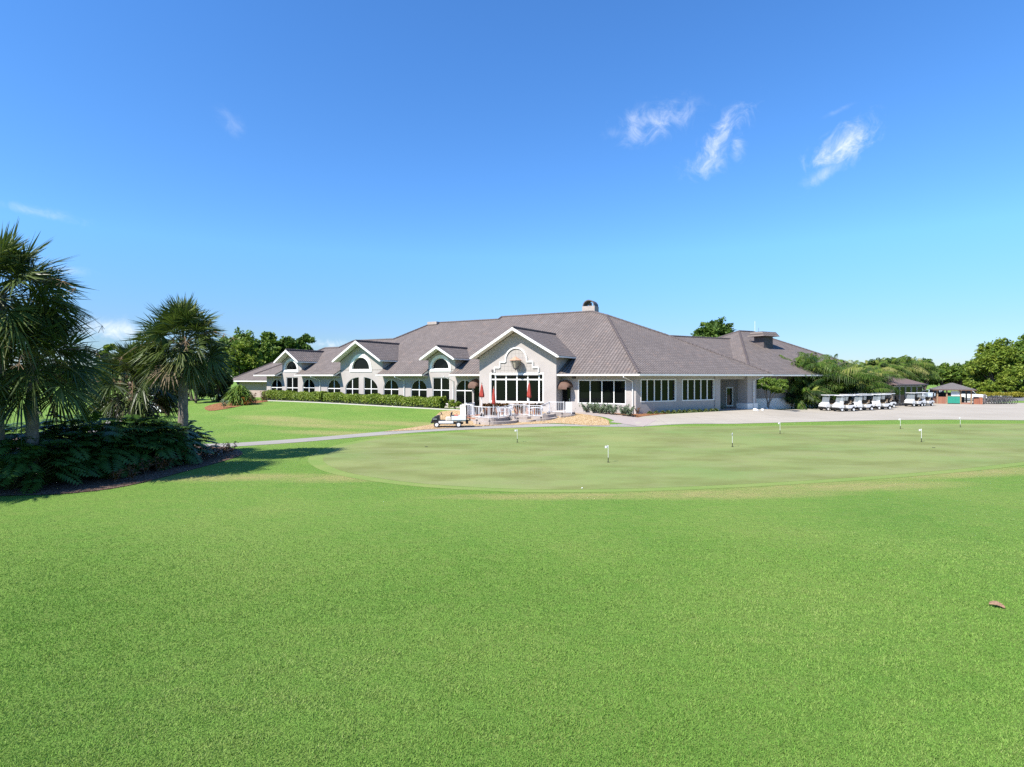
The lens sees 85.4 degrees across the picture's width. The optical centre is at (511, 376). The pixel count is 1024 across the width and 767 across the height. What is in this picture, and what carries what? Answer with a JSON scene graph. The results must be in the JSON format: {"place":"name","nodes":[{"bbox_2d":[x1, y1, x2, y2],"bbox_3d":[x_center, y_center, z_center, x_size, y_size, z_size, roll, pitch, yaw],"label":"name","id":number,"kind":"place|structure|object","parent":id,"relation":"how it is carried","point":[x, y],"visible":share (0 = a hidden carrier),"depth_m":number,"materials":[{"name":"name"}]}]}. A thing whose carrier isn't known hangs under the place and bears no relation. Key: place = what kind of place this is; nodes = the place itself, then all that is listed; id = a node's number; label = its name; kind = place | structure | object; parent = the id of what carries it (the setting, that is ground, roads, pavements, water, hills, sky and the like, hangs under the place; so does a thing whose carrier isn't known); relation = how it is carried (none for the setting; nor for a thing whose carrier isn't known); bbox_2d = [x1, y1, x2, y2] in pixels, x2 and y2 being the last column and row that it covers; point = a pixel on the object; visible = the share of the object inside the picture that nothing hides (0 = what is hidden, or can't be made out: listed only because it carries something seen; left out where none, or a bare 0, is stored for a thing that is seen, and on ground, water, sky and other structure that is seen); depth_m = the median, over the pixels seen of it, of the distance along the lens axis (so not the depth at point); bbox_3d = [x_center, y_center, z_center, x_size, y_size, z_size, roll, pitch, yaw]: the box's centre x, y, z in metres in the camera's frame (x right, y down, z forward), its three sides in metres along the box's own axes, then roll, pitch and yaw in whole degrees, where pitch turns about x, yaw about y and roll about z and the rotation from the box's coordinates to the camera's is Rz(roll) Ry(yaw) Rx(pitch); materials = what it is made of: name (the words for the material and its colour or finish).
{"place":"outdoors","nodes":[
{"label":"outdoors","id":0,"kind":"place"},
{"bbox_2d":[175,425,221,452],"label":"philodendron","id":1,"kind":"object","parent":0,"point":[209,438],"visible":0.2,"depth_m":27.80,"materials":[{"name":"green plant"}]},
{"bbox_2d":[106,410,695,446],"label":"cart path","id":2,"kind":"structure","parent":0,"point":[375,434],"depth_m":39.53,"materials":[{"name":"grey concrete"}]},
{"bbox_2d":[0,379,1023,766],"bbox_3d":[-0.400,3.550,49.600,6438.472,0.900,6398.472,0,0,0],"label":"lawn","id":3,"kind":"structure","parent":0,"point":[254,481],"depth_m":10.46,"materials":[{"name":"green plant"}]},
{"bbox_2d":[98,343,116,376],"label":"leafy tree","id":4,"kind":"object","parent":3,"relation":"on","point":[108,346],"visible":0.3,"depth_m":119.56,"materials":[{"name":"green plant"}]},
{"bbox_2d":[0,438,242,495],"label":"mulch bed","id":5,"kind":"object","parent":3,"relation":"on","point":[91,483],"visible":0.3,"depth_m":21.23,"materials":[{"name":"brown soil"}]},
{"bbox_2d":[0,422,57,489],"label":"philodendron","id":6,"kind":"object","parent":5,"relation":"on","point":[7,430],"visible":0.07,"depth_m":20.99,"materials":[{"name":"green plant"}]},
{"bbox_2d":[0,439,87,488],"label":"philodendron","id":7,"kind":"object","parent":5,"relation":"in","point":[10,474],"visible":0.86,"depth_m":19.37,"materials":[{"name":"green plant"}]},
{"bbox_2d":[5,420,93,472],"bbox_3d":[-18.850,3.010,21.813,5.370,2.598,4.714,0,0,0],"label":"philodendron","id":8,"kind":"object","parent":5,"relation":"on","point":[18,436],"visible":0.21,"depth_m":21.28,"materials":[{"name":"green plant"}]},
{"bbox_2d":[0,216,103,478],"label":"fan palm","id":9,"kind":"object","parent":5,"relation":"on","point":[16,265],"visible":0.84,"depth_m":19.99,"materials":[{"name":"green plant"}]},
{"bbox_2d":[0,434,111,493],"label":"philodendron","id":10,"kind":"object","parent":5,"relation":"on","point":[77,454],"visible":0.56,"depth_m":20.44,"materials":[{"name":"green plant"}]},
{"bbox_2d":[0,291,128,479],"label":"fan palm","id":11,"kind":"object","parent":5,"relation":"on","point":[75,378],"visible":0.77,"depth_m":20.30,"materials":[{"name":"green plant"}]},
{"bbox_2d":[16,418,129,482],"bbox_3d":[-18.422,2.982,22.694,5.297,2.586,5.200,0,0,0],"label":"philodendron","id":12,"kind":"object","parent":5,"relation":"on","point":[54,435],"visible":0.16,"depth_m":22.00,"materials":[{"name":"green plant"}]},
{"bbox_2d":[20,433,135,480],"bbox_3d":[-16.989,3.293,22.094,3.838,2.138,3.712,0,0,0],"label":"philodendron","id":13,"kind":"object","parent":5,"relation":"on","point":[93,459],"visible":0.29,"depth_m":21.46,"materials":[{"name":"green plant"}]},
{"bbox_2d":[22,411,169,485],"bbox_3d":[-17.556,2.749,22.468,5.561,2.829,5.435,0,0,0],"label":"philodendron","id":14,"kind":"object","parent":5,"relation":"on","point":[119,460],"visible":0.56,"depth_m":21.85,"materials":[{"name":"green plant"}]},
{"bbox_2d":[60,422,167,478],"bbox_3d":[-17.280,3.176,23.824,4.768,2.515,4.444,0,0,23],"label":"philodendron","id":15,"kind":"object","parent":5,"relation":"on","point":[137,455],"visible":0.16,"depth_m":23.39,"materials":[{"name":"green plant"}]},
{"bbox_2d":[108,469,124,482],"bbox_3d":[-14.869,3.738,20.852,0.607,0.536,0.497,0,0,-34],"label":"croton","id":16,"kind":"object","parent":5,"relation":"on","point":[117,477],"visible":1,"depth_m":20.82,"materials":[{"name":"green plant"}]},
{"bbox_2d":[90,432,154,474],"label":"philodendron","id":17,"kind":"object","parent":5,"relation":"on","point":[119,443],"visible":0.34,"depth_m":22.76,"materials":[{"name":"green plant"}]},
{"bbox_2d":[68,337,177,423],"bbox_3d":[-18.524,0.960,26.959,4.880,6.110,4.963,0,0,0],"label":"fan palm","id":18,"kind":"object","parent":5,"relation":"on","point":[136,401],"visible":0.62,"depth_m":26.22,"materials":[{"name":"green plant"}]},
{"bbox_2d":[124,463,140,479],"bbox_3d":[-14.580,3.661,21.313,0.567,0.690,0.563,0,0,-20],"label":"croton","id":19,"kind":"object","parent":5,"relation":"on","point":[130,474],"visible":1,"depth_m":21.29,"materials":[{"name":"green plant"}]},
{"bbox_2d":[93,414,199,475],"bbox_3d":[-16.967,3.026,24.534,5.215,2.594,4.969,0,0,0],"label":"philodendron","id":20,"kind":"object","parent":5,"relation":"on","point":[159,450],"visible":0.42,"depth_m":24.08,"materials":[{"name":"green plant"}]},
{"bbox_2d":[125,431,192,469],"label":"philodendron","id":21,"kind":"object","parent":5,"relation":"on","point":[167,442],"visible":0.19,"depth_m":24.48,"materials":[{"name":"green plant"}]},
{"bbox_2d":[126,415,215,467],"bbox_3d":[-16.701,2.914,25.710,5.387,2.184,4.483,0,0,39],"label":"philodendron","id":22,"kind":"object","parent":5,"relation":"on","point":[179,436],"visible":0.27,"depth_m":25.27,"materials":[{"name":"green plant"}]},
{"bbox_2d":[113,291,238,461],"bbox_3d":[-15.295,-0.008,26.117,5.328,8.070,4.821,0,0,0],"label":"fan palm","id":23,"kind":"object","parent":5,"relation":"on","point":[183,316],"visible":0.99,"depth_m":25.38,"materials":[{"name":"green plant"}]},
{"bbox_2d":[138,420,220,465],"bbox_3d":[-16.226,3.129,26.448,4.174,2.228,4.070,0,0,0],"label":"philodendron","id":24,"kind":"object","parent":5,"relation":"on","point":[178,445],"visible":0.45,"depth_m":25.54,"materials":[{"name":"green plant"}]},
{"bbox_2d":[188,351,217,402],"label":"leafy tree","id":25,"kind":"object","parent":3,"relation":"on","point":[203,394],"visible":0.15,"depth_m":69.81,"materials":[{"name":"green plant"}]},
{"bbox_2d":[210,370,233,401],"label":"leafy tree","id":26,"kind":"object","parent":3,"relation":"on","point":[224,389],"visible":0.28,"depth_m":71.92,"materials":[{"name":"green plant"}]},
{"bbox_2d":[205,400,265,410],"bbox_3d":[-33.722,3.370,65.763,5.454,0.488,14.022,0,0,0],"label":"mulch bed","id":27,"kind":"object","parent":3,"relation":"on","point":[216,406],"visible":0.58,"depth_m":63.63,"materials":[{"name":"brown soil"}]},
{"bbox_2d":[222,384,256,405],"bbox_3d":[-32.244,2.568,65.304,4.264,3.314,4.832,0,0,0],"label":"dracaena","id":28,"kind":"object","parent":27,"relation":"on","point":[238,392],"visible":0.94,"depth_m":64.76,"materials":[{"name":"green plant"}]},
{"bbox_2d":[222,336,265,384],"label":"leafy tree","id":29,"kind":"object","parent":3,"relation":"on","point":[246,356],"visible":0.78,"depth_m":91.07,"materials":[{"name":"green plant"}]},
{"bbox_2d":[220,326,268,364],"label":"leafy tree","id":30,"kind":"object","parent":3,"relation":"on","point":[239,335],"visible":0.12,"depth_m":103.70,"materials":[{"name":"green plant"}]},
{"bbox_2d":[258,331,281,365],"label":"leafy tree","id":31,"kind":"object","parent":3,"relation":"on","point":[269,348],"visible":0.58,"depth_m":104.80,"materials":[{"name":"green plant"}]},
{"bbox_2d":[270,336,300,362],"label":"leafy tree","id":32,"kind":"object","parent":3,"relation":"on","point":[288,342],"visible":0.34,"depth_m":106.66,"materials":[{"name":"green plant"}]},
{"bbox_2d":[262,389,328,401],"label":"hedge","id":33,"kind":"object","parent":3,"relation":"on","point":[292,395],"visible":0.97,"depth_m":69.91,"materials":[{"name":"green plant"}]},
{"bbox_2d":[296,333,315,349],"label":"leafy tree","id":34,"kind":"object","parent":3,"relation":"on","point":[305,340],"visible":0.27,"depth_m":109.41,"materials":[{"name":"green plant"}]},
{"bbox_2d":[267,400,469,410],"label":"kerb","id":35,"kind":"structure","parent":3,"relation":"on","point":[367,405],"depth_m":63.29,"materials":[{"name":"concrete"}]},
{"bbox_2d":[323,392,447,408],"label":"hedge","id":36,"kind":"object","parent":3,"relation":"on","point":[440,402],"visible":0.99,"depth_m":62.66,"materials":[{"name":"green plant"}]},
{"bbox_2d":[448,399,461,408],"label":"shrub","id":37,"kind":"object","parent":3,"relation":"on","point":[452,403],"visible":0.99,"depth_m":58.71,"materials":[{"name":"green plant"}]},
{"bbox_2d":[390,409,609,430],"bbox_3d":[-0.658,3.719,50.212,17.401,0.505,20.265,0,0,0],"label":"gravel bed","id":38,"kind":"object","parent":3,"relation":"on","point":[582,419],"visible":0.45,"depth_m":46.05,"materials":[{"name":"beige gravel"}]},
{"bbox_2d":[431,412,467,426],"bbox_3d":[-4.914,3.381,43.809,2.910,1.172,1.200,0,0,-3],"label":"utility cart","id":39,"kind":"object","parent":38,"relation":"on","point":[437,421],"visible":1,"depth_m":43.26,"materials":[{"name":"white plastic"}]},
{"bbox_2d":[473,420,518,424],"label":"retaining wall","id":40,"kind":"structure","parent":38,"relation":"on","point":[494,422],"depth_m":45.92,"materials":[{"name":"paint"}]},
{"bbox_2d":[468,412,541,421],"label":"patio","id":41,"kind":"structure","parent":3,"relation":"on","point":[505,418],"depth_m":49.29,"materials":[{"name":"paint"}]},
{"bbox_2d":[460,402,474,419],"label":"gate","id":42,"kind":"structure","parent":41,"relation":"on","point":[462,409],"depth_m":49.98,"materials":[{"name":"white metal"}]},
{"bbox_2d":[470,401,563,417],"bbox_3d":[0.395,2.915,48.997,8.704,1.310,4.077,0,0,0],"label":"patio railing","id":43,"kind":"object","parent":41,"relation":"on","point":[518,409],"visible":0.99,"depth_m":49.66,"materials":[{"name":"white paint"}]},
{"bbox_2d":[546,410,573,415],"bbox_3d":[4.682,3.590,52.623,2.535,0.620,5.229,0,0,8],"label":"patio step","id":44,"kind":"object","parent":41,"relation":"on","point":[564,413],"visible":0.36,"depth_m":50.61,"materials":[{"name":"paint"}]},
{"bbox_2d":[233,300,877,413],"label":"clubhouse","id":45,"kind":"structure","parent":3,"relation":"on","point":[590,353],"depth_m":61.57,"materials":[{"name":"grey paint"}]},
{"bbox_2d":[271,379,281,390],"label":"arched window","id":46,"kind":"structure","parent":45,"relation":"in","point":[276,384],"depth_m":75.28,"materials":[{"name":"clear glass"}]},
{"bbox_2d":[286,377,297,391],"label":"tall window","id":47,"kind":"structure","parent":45,"relation":"in","point":[291,382],"depth_m":73.68,"materials":[{"name":"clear glass"}]},
{"bbox_2d":[303,379,314,391],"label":"arched window","id":48,"kind":"structure","parent":45,"relation":"in","point":[308,385],"depth_m":72.20,"materials":[{"name":"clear glass"}]},
{"bbox_2d":[328,380,339,392],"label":"arched window","id":49,"kind":"structure","parent":45,"relation":"in","point":[333,386],"depth_m":70.15,"materials":[{"name":"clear glass"}]},
{"bbox_2d":[346,377,358,393],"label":"quarter arch window","id":50,"kind":"structure","parent":45,"relation":"in","point":[352,386],"depth_m":68.55,"materials":[{"name":"black glass"}]},
{"bbox_2d":[353,358,368,369],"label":"half round window","id":51,"kind":"structure","parent":45,"relation":"in","point":[360,363],"depth_m":68.01,"materials":[{"name":"black glass"}]},
{"bbox_2d":[364,377,377,394],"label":"quarter arch window","id":52,"kind":"structure","parent":45,"relation":"in","point":[370,387],"depth_m":67.32,"materials":[{"name":"black glass"}]},
{"bbox_2d":[384,380,398,394],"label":"arched window","id":53,"kind":"structure","parent":45,"relation":"in","point":[390,387],"depth_m":65.60,"materials":[{"name":"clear glass"}]},
{"bbox_2d":[411,380,426,396],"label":"arched window","id":54,"kind":"structure","parent":45,"relation":"in","point":[418,388],"depth_m":63.63,"materials":[{"name":"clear glass"}]},
{"bbox_2d":[432,358,448,368],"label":"half round window","id":55,"kind":"structure","parent":45,"relation":"in","point":[440,363],"depth_m":62.26,"materials":[{"name":"black glass"}]},
{"bbox_2d":[433,377,449,403],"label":"tall window","id":56,"kind":"structure","parent":45,"relation":"in","point":[441,385],"depth_m":62.15,"materials":[{"name":"black glass"}]},
{"bbox_2d":[456,380,471,404],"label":"arched window","id":57,"kind":"structure","parent":45,"relation":"in","point":[463,393],"depth_m":60.76,"materials":[{"name":"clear glass"}]},
{"bbox_2d":[474,386,478,405],"bbox_3d":[-3.776,1.892,60.000,0.948,3.176,0.040,0,0,28],"label":"door","id":58,"kind":"structure","parent":45,"relation":"in","point":[476,390],"depth_m":60.02,"materials":[{"name":"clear glass"}]},
{"bbox_2d":[490,373,543,402],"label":"gable window","id":59,"kind":"structure","parent":45,"relation":"in","point":[508,388],"depth_m":56.12,"materials":[{"name":"black glass"}]},
{"bbox_2d":[562,387,570,409],"bbox_3d":[5.419,2.246,54.931,0.995,2.408,0.180,0,0,28],"label":"door","id":60,"kind":"structure","parent":45,"relation":"in","point":[566,393],"depth_m":55.05,"materials":[{"name":"black glass"}]},
{"bbox_2d":[578,380,625,404],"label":"picture window","id":61,"kind":"structure","parent":45,"relation":"in","point":[591,391],"depth_m":53.19,"materials":[{"name":"black glass"}]},
{"bbox_2d":[641,379,675,401],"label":"five pane window","id":62,"kind":"structure","parent":45,"relation":"in","point":[652,390],"depth_m":53.05,"materials":[{"name":"black glass"}]},
{"bbox_2d":[682,379,714,400],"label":"five pane window","id":63,"kind":"structure","parent":45,"relation":"in","point":[692,389],"depth_m":55.71,"materials":[{"name":"black glass"}]},
{"bbox_2d":[726,387,732,405],"bbox_3d":[25.312,2.339,64.665,1.192,2.222,0.190,0,0,-29],"label":"porch door","id":64,"kind":"structure","parent":45,"relation":"in","point":[729,390],"depth_m":64.79,"materials":[{"name":"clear glass"}]},
{"bbox_2d":[308,423,1023,491],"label":"green collar","id":65,"kind":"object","parent":3,"relation":"on","point":[316,460],"visible":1,"depth_m":21.72,"materials":[{"name":"green plant"}]},
{"bbox_2d":[323,424,1023,488],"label":"putting green","id":66,"kind":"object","parent":65,"relation":"on","point":[577,458],"visible":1,"depth_m":28.39,"materials":[{"name":"green plant"}]},
{"bbox_2d":[690,316,734,336],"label":"leafy tree","id":67,"kind":"object","parent":3,"relation":"on","point":[716,328],"visible":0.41,"depth_m":106.38,"materials":[{"name":"green plant"}]},
{"bbox_2d":[786,390,804,407],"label":"shrub","id":68,"kind":"object","parent":3,"relation":"on","point":[792,395],"visible":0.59,"depth_m":68.73,"materials":[{"name":"green plant"}]},
{"bbox_2d":[780,376,836,409],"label":"areca palm","id":69,"kind":"object","parent":3,"relation":"on","point":[796,386],"visible":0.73,"depth_m":68.20,"materials":[{"name":"plant"}]},
{"bbox_2d":[779,352,881,407],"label":"areca palm","id":70,"kind":"object","parent":3,"relation":"on","point":[832,370],"visible":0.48,"depth_m":69.24,"materials":[{"name":"plant"}]},
{"bbox_2d":[826,359,890,401],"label":"areca palm","id":71,"kind":"object","parent":3,"relation":"on","point":[865,385],"visible":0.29,"depth_m":71.71,"materials":[{"name":"plant"}]},
{"bbox_2d":[914,357,938,389],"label":"leafy tree","id":72,"kind":"object","parent":3,"relation":"on","point":[924,387],"visible":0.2,"depth_m":121.30,"materials":[{"name":"green plant"}]},
{"bbox_2d":[927,362,958,390],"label":"leafy tree","id":73,"kind":"object","parent":3,"relation":"on","point":[942,375],"visible":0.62,"depth_m":123.03,"materials":[{"name":"green plant"}]},
{"bbox_2d":[940,363,975,385],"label":"leafy tree","id":74,"kind":"object","parent":3,"relation":"on","point":[956,371],"visible":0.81,"depth_m":120.70,"materials":[{"name":"green plant"}]},
{"bbox_2d":[962,379,983,391],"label":"leafy shrub","id":75,"kind":"object","parent":3,"relation":"on","point":[973,384],"visible":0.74,"depth_m":107.38,"materials":[{"name":"green plant"}]},
{"bbox_2d":[968,371,991,381],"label":"leafy tree","id":76,"kind":"object","parent":3,"relation":"on","point":[982,378],"visible":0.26,"depth_m":115.36,"materials":[{"name":"green plant"}]},
{"bbox_2d":[976,378,1001,392],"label":"leafy shrub","id":77,"kind":"object","parent":3,"relation":"on","point":[987,385],"visible":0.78,"depth_m":107.40,"materials":[{"name":"green plant"}]},
{"bbox_2d":[962,337,1023,391],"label":"leafy tree","id":78,"kind":"object","parent":3,"relation":"on","point":[992,359],"visible":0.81,"depth_m":111.13,"materials":[{"name":"green plant"}]},
{"bbox_2d":[993,378,1018,392],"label":"leafy shrub","id":79,"kind":"object","parent":3,"relation":"on","point":[1005,387],"visible":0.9,"depth_m":107.48,"materials":[{"name":"green plant"}]},
{"bbox_2d":[994,365,1023,386],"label":"leafy tree","id":80,"kind":"object","parent":3,"relation":"on","point":[1013,375],"visible":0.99,"depth_m":107.17,"materials":[{"name":"green plant"}]},
{"bbox_2d":[1009,333,1023,381],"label":"leafy tree","id":81,"kind":"object","parent":3,"relation":"on","point":[1020,356],"visible":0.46,"depth_m":111.09,"materials":[{"name":"green plant"}]},
{"bbox_2d":[0,0,1023,376],"label":"sky","id":82,"kind":"structure","parent":0,"point":[844,178],"materials":[{"name":"blue"}]},
{"bbox_2d":[574,412,655,426],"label":"walkway","id":83,"kind":"structure","parent":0,"point":[628,420],"depth_m":47.23,"materials":[{"name":"grey concrete"}]},
{"bbox_2d":[612,401,1023,424],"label":"concrete yard","id":84,"kind":"structure","parent":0,"point":[972,411],"depth_m":55.29,"materials":[{"name":"grey concrete"}]},
{"bbox_2d":[756,377,788,408],"bbox_3d":[29.198,1.902,62.576,4.405,3.744,3.187,0,0,0],"label":"tree","id":85,"kind":"object","parent":84,"relation":"on","point":[775,386],"visible":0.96,"depth_m":62.20,"materials":[{"name":"green plant"}]},
{"bbox_2d":[818,395,839,410],"bbox_3d":[37.398,3.061,65.240,2.440,1.832,1.220,0,0,-15],"label":"golf cart","id":86,"kind":"object","parent":84,"relation":"on","point":[826,406],"visible":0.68,"depth_m":64.90,"materials":[{"name":"beige plastic"}]},
{"bbox_2d":[832,395,855,411],"bbox_3d":[38.045,3.061,63.595,2.440,1.832,1.220,0,0,-15],"label":"golf cart","id":87,"kind":"object","parent":84,"relation":"on","point":[847,406],"visible":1,"depth_m":63.23,"materials":[{"name":"beige plastic"}]},
{"bbox_2d":[839,387,861,400],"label":"shrub","id":88,"kind":"object","parent":84,"relation":"on","point":[854,390],"visible":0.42,"depth_m":71.56,"materials":[{"name":"green plant"}]},
{"bbox_2d":[854,395,873,410],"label":"golf cart","id":89,"kind":"object","parent":84,"relation":"on","point":[865,405],"visible":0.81,"depth_m":65.04,"materials":[{"name":"beige plastic"}]},
{"bbox_2d":[842,360,904,398],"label":"areca palm","id":90,"kind":"object","parent":84,"relation":"on","point":[885,376],"visible":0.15,"depth_m":74.92,"materials":[{"name":"plant"}]},
{"bbox_2d":[871,394,891,409],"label":"golf cart","id":91,"kind":"object","parent":84,"relation":"on","point":[882,404],"visible":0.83,"depth_m":67.02,"materials":[{"name":"beige plastic"}]},
{"bbox_2d":[858,357,908,378],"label":"feather palm","id":92,"kind":"object","parent":84,"relation":"on","point":[883,364],"visible":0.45,"depth_m":80.74,"materials":[{"name":"plant"}]},
{"bbox_2d":[877,357,922,382],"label":"feather palm","id":93,"kind":"object","parent":84,"relation":"on","point":[896,362],"visible":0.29,"depth_m":82.37,"materials":[{"name":"plant"}]},
{"bbox_2d":[877,377,927,405],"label":"shed","id":94,"kind":"structure","parent":84,"relation":"on","point":[906,387],"depth_m":76.53,"materials":[{"name":"paint"}]},
{"bbox_2d":[899,386,904,402],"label":"window","id":95,"kind":"structure","parent":94,"relation":"in","point":[901,396],"depth_m":76.26,"materials":[{"name":"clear glass"}]},
{"bbox_2d":[891,355,933,381],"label":"feather palm","id":96,"kind":"object","parent":84,"relation":"on","point":[912,361],"visible":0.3,"depth_m":86.08,"materials":[{"name":"plant"}]},
{"bbox_2d":[904,392,923,406],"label":"golf cart","id":97,"kind":"object","parent":84,"relation":"on","point":[913,401],"visible":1,"depth_m":73.72,"materials":[{"name":"beige plastic"}]},
{"bbox_2d":[903,357,944,381],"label":"feather palm","id":98,"kind":"object","parent":84,"relation":"on","point":[931,371],"visible":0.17,"depth_m":88.34,"materials":[{"name":"plant"}]},
{"bbox_2d":[916,392,933,405],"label":"golf cart","id":99,"kind":"object","parent":84,"relation":"on","point":[928,400],"visible":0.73,"depth_m":74.67,"materials":[{"name":"beige plastic"}]},
{"bbox_2d":[929,383,976,403],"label":"starter hut","id":100,"kind":"object","parent":84,"relation":"on","point":[946,397],"visible":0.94,"depth_m":81.10,"materials":[{"name":"brown wood"}]},
{"bbox_2d":[922,396,1023,400],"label":"parking lot","id":101,"kind":"structure","parent":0,"point":[1018,399],"depth_m":96.33,"materials":[{"name":"grey asphalt"}]},
{"bbox_2d":[951,391,986,397],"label":"parked car","id":102,"kind":"object","parent":101,"relation":"on","point":[974,394],"visible":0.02,"depth_m":90.92,"materials":[{"name":"paint"}]},
{"bbox_2d":[975,391,1023,397],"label":"hedge","id":103,"kind":"object","parent":101,"relation":"on","point":[1017,394],"visible":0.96,"depth_m":103.88,"materials":[{"name":"yellow plant"}]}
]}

